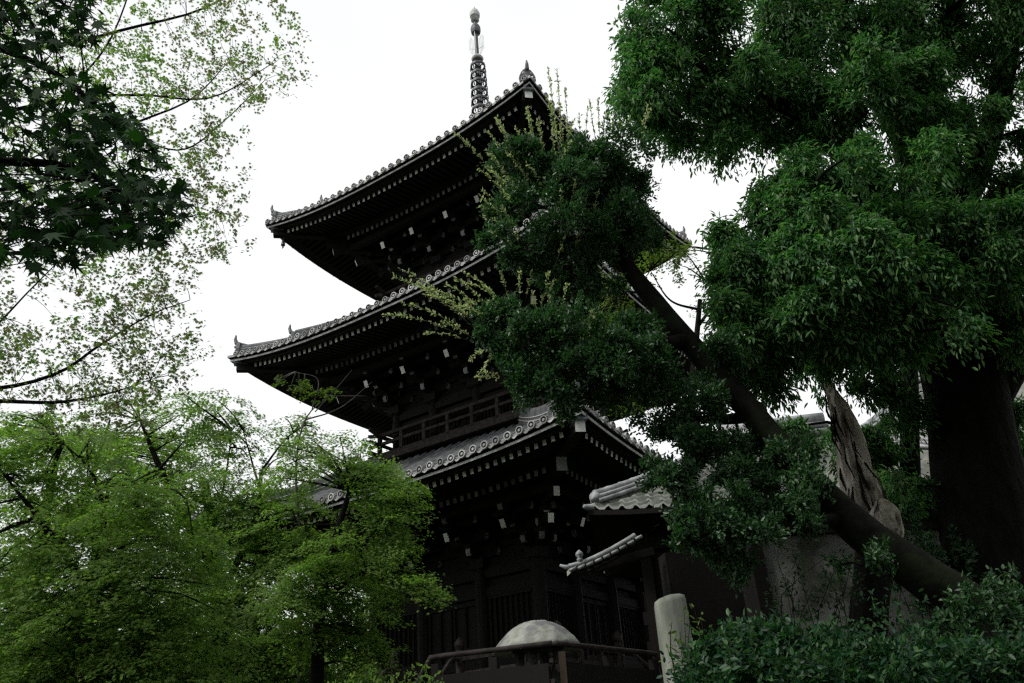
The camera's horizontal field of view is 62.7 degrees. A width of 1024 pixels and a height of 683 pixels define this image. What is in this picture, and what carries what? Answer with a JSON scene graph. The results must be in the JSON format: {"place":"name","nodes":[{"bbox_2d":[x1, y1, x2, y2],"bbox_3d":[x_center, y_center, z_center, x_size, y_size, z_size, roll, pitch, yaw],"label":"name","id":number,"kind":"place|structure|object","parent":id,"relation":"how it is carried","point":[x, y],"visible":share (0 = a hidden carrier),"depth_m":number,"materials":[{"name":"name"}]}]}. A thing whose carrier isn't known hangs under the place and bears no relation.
{"place":"outdoors","nodes":[
{"label":"outdoors","id":0,"kind":"place"},
{"bbox_2d":[0,0,1023,665],"label":"sky","id":1,"kind":"structure","parent":0,"point":[393,75],"materials":[{"name":"white"}]},
{"bbox_2d":[583,412,932,682],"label":"gate building","id":2,"kind":"structure","parent":0,"point":[619,511],"depth_m":12.85,"materials":[{"name":"grey tile"}]},
{"bbox_2d":[860,372,1023,436],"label":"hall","id":3,"kind":"structure","parent":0,"point":[875,418],"depth_m":20.92,"materials":[{"name":"grey wood"}]},
{"bbox_3d":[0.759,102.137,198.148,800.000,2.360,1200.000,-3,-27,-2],"label":"ground","id":4,"kind":"structure","parent":0,"visible":0},
{"bbox_2d":[0,542,83,664],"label":"background tree","id":5,"kind":"object","parent":4,"relation":"on","point":[11,573],"depth_m":27.55,"materials":[{"name":"green plant"}]},
{"bbox_2d":[0,0,199,281],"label":"maple tree","id":6,"kind":"object","parent":4,"relation":"on","point":[65,228],"visible":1,"depth_m":3.02,"materials":[{"name":"green plant"}]},
{"bbox_2d":[0,407,291,682],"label":"maple tree","id":7,"kind":"object","parent":4,"relation":"on","point":[66,653],"visible":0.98,"depth_m":9.15,"materials":[{"name":"green plant"}]},
{"bbox_2d":[0,0,317,444],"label":"maple tree","id":8,"kind":"object","parent":4,"relation":"on","point":[147,297],"visible":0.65,"depth_m":8.80,"materials":[{"name":"green plant"}]},
{"bbox_2d":[0,409,389,682],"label":"maple tree","id":9,"kind":"object","parent":4,"relation":"on","point":[165,455],"visible":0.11,"depth_m":17.25,"materials":[{"name":"green plant"}]},
{"bbox_2d":[54,388,375,682],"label":"maple tree","id":10,"kind":"object","parent":4,"relation":"on","point":[218,505],"visible":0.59,"depth_m":12.69,"materials":[{"name":"green plant"}]},
{"bbox_2d":[180,552,368,680],"bbox_3d":[-7.871,9.461,25.555,7.802,7.332,4.027,-3,-27,-2],"label":"background tree","id":11,"kind":"object","parent":4,"relation":"on","point":[283,619],"visible":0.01,"depth_m":25.74,"materials":[{"name":"green plant"}]},
{"bbox_2d":[272,370,371,682],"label":"maple sapling","id":12,"kind":"object","parent":4,"relation":"on","point":[300,388],"visible":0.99,"depth_m":13.27,"materials":[{"name":"green plant"}]},
{"bbox_2d":[227,427,456,682],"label":"maple tree","id":13,"kind":"object","parent":4,"relation":"on","point":[343,573],"visible":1,"depth_m":11.11,"materials":[{"name":"green plant"}]},
{"bbox_2d":[328,588,369,681],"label":"background tree","id":14,"kind":"object","parent":4,"relation":"on","point":[364,621],"visible":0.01,"depth_m":28.20,"materials":[{"name":"green plant"}]},
{"bbox_2d":[327,660,443,682],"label":"shrub","id":15,"kind":"object","parent":4,"relation":"on","point":[393,678],"visible":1,"depth_m":7.01,"materials":[{"name":"green plant"}]},
{"bbox_2d":[182,7,697,682],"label":"pagoda","id":16,"kind":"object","parent":4,"relation":"on","point":[510,525],"visible":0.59,"depth_m":21.61,"materials":[{"name":"wood"}]},
{"bbox_2d":[380,611,417,673],"bbox_3d":[-2.781,7.428,20.743,1.262,1.350,0.086,-21,-31,29],"label":"lattice window","id":17,"kind":"structure","parent":16,"relation":"in","point":[412,613],"depth_m":20.74,"materials":[{"name":"brown wood"}]},
{"bbox_2d":[404,426,428,444],"bbox_3d":[-2.676,2.709,23.359,1.006,0.500,0.086,-21,-31,29],"label":"lattice window","id":18,"kind":"structure","parent":16,"relation":"in","point":[407,440],"depth_m":23.42,"materials":[{"name":"brown wood"}]},
{"bbox_2d":[428,600,476,677],"bbox_3d":[-1.364,7.259,19.737,1.500,2.070,0.091,-21,-31,29],"label":"door","id":19,"kind":"structure","parent":16,"relation":"in","point":[462,618],"depth_m":19.97,"materials":[{"name":"brown wood"}]},
{"bbox_2d":[438,417,469,433],"bbox_3d":[-1.503,2.313,22.644,1.212,0.520,0.091,-21,-31,29],"label":"door","id":20,"kind":"structure","parent":16,"relation":"in","point":[466,421],"depth_m":22.64,"materials":[{"name":"brown wood"}]},
{"bbox_2d":[483,398,514,418],"bbox_3d":[-0.340,1.828,21.972,1.006,0.500,0.086,-21,-31,29],"label":"lattice window","id":21,"kind":"structure","parent":16,"relation":"in","point":[506,406],"depth_m":21.96,"materials":[{"name":"brown wood"}]},
{"bbox_2d":[488,588,533,656],"bbox_3d":[0.000,6.379,19.092,1.262,1.350,0.086,-21,-31,29],"label":"lattice window","id":22,"kind":"structure","parent":16,"relation":"in","point":[527,590],"depth_m":19.22,"materials":[{"name":"brown wood"}]},
{"bbox_2d":[547,588,576,652],"bbox_3d":[1.114,6.406,19.301,0.086,1.350,1.262,-21,-31,29],"label":"lattice window","id":23,"kind":"structure","parent":16,"relation":"in","point":[562,594],"depth_m":19.51,"materials":[{"name":"brown wood"}]},
{"bbox_2d":[583,598,614,657],"bbox_3d":[2.110,7.342,20.388,0.071,2.070,1.511,-21,-31,29],"label":"window","id":24,"kind":"structure","parent":16,"relation":"in","point":[598,622],"depth_m":20.65,"materials":[{"name":"brown wood"}]},
{"bbox_2d":[619,604,644,660],"bbox_3d":[3.058,7.567,21.838,0.086,1.350,1.262,-21,-31,29],"label":"lattice window","id":25,"kind":"structure","parent":16,"relation":"in","point":[625,608],"depth_m":21.94,"materials":[{"name":"brown wood"}]},
{"bbox_2d":[492,620,580,682],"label":"stone lantern","id":26,"kind":"object","parent":4,"relation":"on","point":[532,631],"visible":0.76,"depth_m":7.71,"materials":[{"name":"stone"}]},
{"bbox_2d":[416,640,662,682],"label":"wooden fence","id":27,"kind":"object","parent":4,"relation":"on","point":[608,671],"visible":0.93,"depth_m":7.30,"materials":[{"name":"brown wood"}]},
{"bbox_2d":[580,230,711,551],"bbox_3d":[2.707,1.760,12.838,3.201,8.110,1.567,-3,-27,-2],"label":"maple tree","id":28,"kind":"object","parent":4,"relation":"on","point":[650,268],"visible":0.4,"depth_m":14.00,"materials":[{"name":"green plant"}]},
{"bbox_2d":[560,533,749,642],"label":"roofed wall","id":29,"kind":"structure","parent":4,"relation":"on","point":[702,588],"depth_m":10.90,"materials":[{"name":"brown wood"}]},
{"bbox_2d":[654,594,691,682],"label":"stone post","id":30,"kind":"object","parent":4,"relation":"on","point":[668,609],"visible":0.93,"depth_m":6.51,"materials":[{"name":"stone"}]},
{"bbox_2d":[659,603,711,676],"bbox_3d":[1.287,2.733,5.686,0.418,1.845,0.387,-3,-27,-2],"label":"shrub","id":31,"kind":"object","parent":4,"relation":"on","point":[679,641],"visible":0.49,"depth_m":5.97,"materials":[{"name":"green plant"}]},
{"bbox_2d":[381,67,1014,657],"bbox_3d":[1.450,0.255,8.485,5.475,7.705,1.865,1,-28,-11],"label":"leaning tree","id":32,"kind":"object","parent":4,"relation":"on","point":[597,189],"visible":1,"depth_m":8.11,"materials":[{"name":"green plant"}]},
{"bbox_2d":[600,0,1023,642],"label":"camphor tree","id":33,"kind":"object","parent":4,"relation":"on","point":[860,260],"visible":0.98,"depth_m":9.91,"materials":[{"name":"green plant"}]},
{"bbox_2d":[763,544,870,639],"bbox_3d":[3.004,3.005,7.889,0.988,2.201,0.609,-13,-28,17],"label":"shrub","id":34,"kind":"object","parent":4,"relation":"on","point":[837,598],"visible":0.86,"depth_m":8.17,"materials":[{"name":"green plant"}]},
{"bbox_2d":[657,608,1023,682],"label":"hedge","id":35,"kind":"object","parent":4,"relation":"on","point":[770,651],"visible":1,"depth_m":5.09,"materials":[{"name":"green plant"}]},
{"bbox_2d":[741,518,940,658],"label":"plaster wall","id":36,"kind":"structure","parent":4,"relation":"on","point":[830,539],"depth_m":9.32,"materials":[{"name":"stone"}]},
{"bbox_2d":[824,381,903,648],"bbox_3d":[3.563,2.229,8.829,1.104,3.969,0.618,-10,-28,12],"label":"dead trunk","id":37,"kind":"object","parent":4,"relation":"on","point":[860,484],"visible":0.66,"depth_m":9.04,"materials":[{"name":"grey wood"}]},
{"bbox_2d":[860,583,965,644],"bbox_3d":[3.326,2.817,6.612,0.866,1.829,0.412,1,-28,-11],"label":"shrub","id":38,"kind":"object","parent":4,"relation":"on","point":[898,610],"visible":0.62,"depth_m":6.94,"materials":[{"name":"green plant"}]},
{"bbox_2d":[893,512,980,638],"bbox_3d":[4.605,2.987,8.911,1.169,2.367,0.546,-3,-27,-2],"label":"shrub","id":39,"kind":"object","parent":4,"relation":"on","point":[937,554],"visible":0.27,"depth_m":9.20,"materials":[{"name":"green plant"}]},
{"bbox_2d":[932,560,1023,647],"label":"shrub","id":40,"kind":"object","parent":4,"relation":"on","point":[967,613],"visible":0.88,"depth_m":6.84,"materials":[{"name":"green plant"}]}
]}

